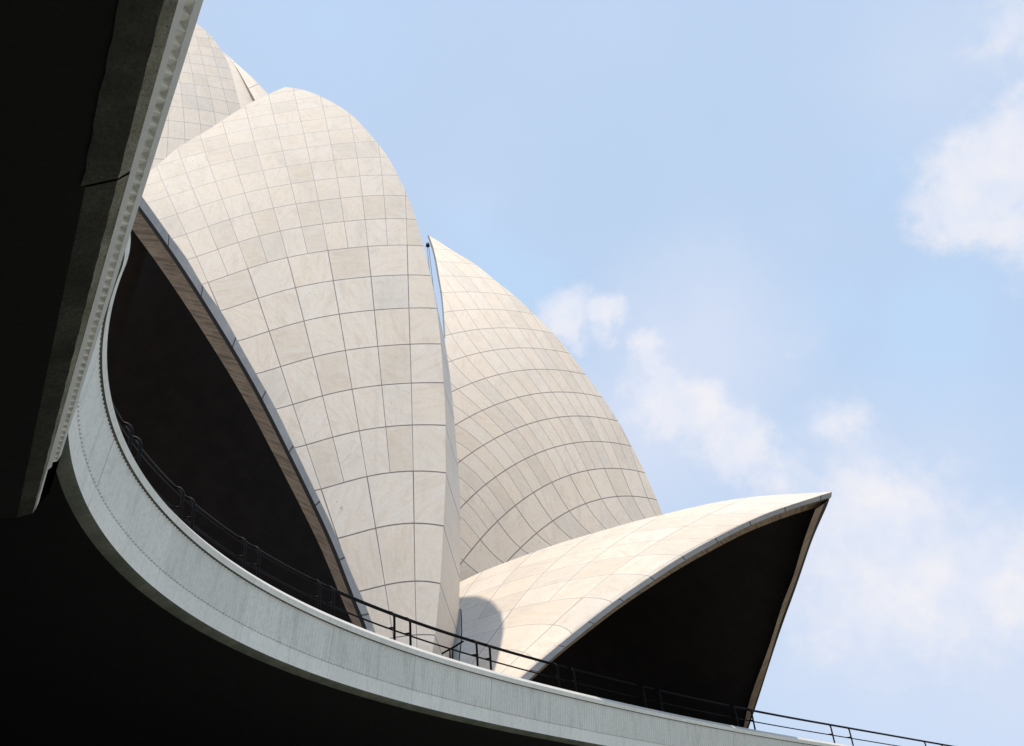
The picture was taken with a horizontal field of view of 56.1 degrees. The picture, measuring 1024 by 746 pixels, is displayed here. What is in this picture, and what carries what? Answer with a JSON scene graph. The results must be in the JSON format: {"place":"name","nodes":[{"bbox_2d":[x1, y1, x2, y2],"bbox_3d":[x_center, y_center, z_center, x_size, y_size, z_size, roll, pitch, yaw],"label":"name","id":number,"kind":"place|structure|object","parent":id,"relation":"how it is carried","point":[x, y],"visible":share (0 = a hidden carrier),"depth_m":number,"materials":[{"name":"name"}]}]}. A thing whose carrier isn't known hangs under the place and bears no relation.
{"place":"outdoors","nodes":[
{"label":"outdoors","id":0,"kind":"place"},
{"bbox_2d":[196,0,1023,745],"label":"sky","id":1,"kind":"structure","parent":0,"point":[781,242],"materials":[{"name":"blue"}]},
{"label":"basement wall","id":2,"kind":"object","parent":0,"visible":0},
{"bbox_2d":[0,0,202,520],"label":"overhead walkway","id":3,"kind":"structure","parent":2,"relation":"attached to","point":[87,89],"depth_m":4.47,"materials":[{"name":"black concrete"}]},
{"bbox_2d":[0,233,849,745],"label":"curved balcony","id":4,"kind":"structure","parent":2,"relation":"on","point":[136,609],"depth_m":15.99,"materials":[{"name":"grey concrete"}]},
{"bbox_2d":[107,24,831,727],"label":"lotus temple","id":5,"kind":"structure","parent":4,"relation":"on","point":[301,382],"depth_m":30.25,"materials":[{"name":"stone"}]},
{"bbox_2d":[426,242,432,281],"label":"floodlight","id":6,"kind":"object","parent":5,"relation":"hanging from","point":[427,244],"visible":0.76,"depth_m":53.70,"materials":[{"name":"black metal"}]},
{"bbox_2d":[451,609,461,660],"bbox_3d":[-1.463,6.986,25.172,0.236,1.772,0.564,16,-39,-29],"label":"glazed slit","id":7,"kind":"object","parent":5,"relation":"attached to","point":[456,655],"visible":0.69,"depth_m":25.10,"materials":[{"name":"grey"}]},
{"bbox_2d":[112,402,952,745],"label":"railing","id":8,"kind":"object","parent":4,"relation":"on","point":[138,444],"visible":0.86,"depth_m":18.94,"materials":[{"name":"black metal"}]},
{"bbox_2d":[441,641,463,658],"bbox_3d":[-1.400,6.565,22.676,0.548,0.481,0.046,-2,-33,-4],"label":"handrail","id":9,"kind":"object","parent":8,"relation":"attached to","point":[459,643],"visible":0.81,"depth_m":22.66,"materials":[{"name":"black metal"}]}
]}

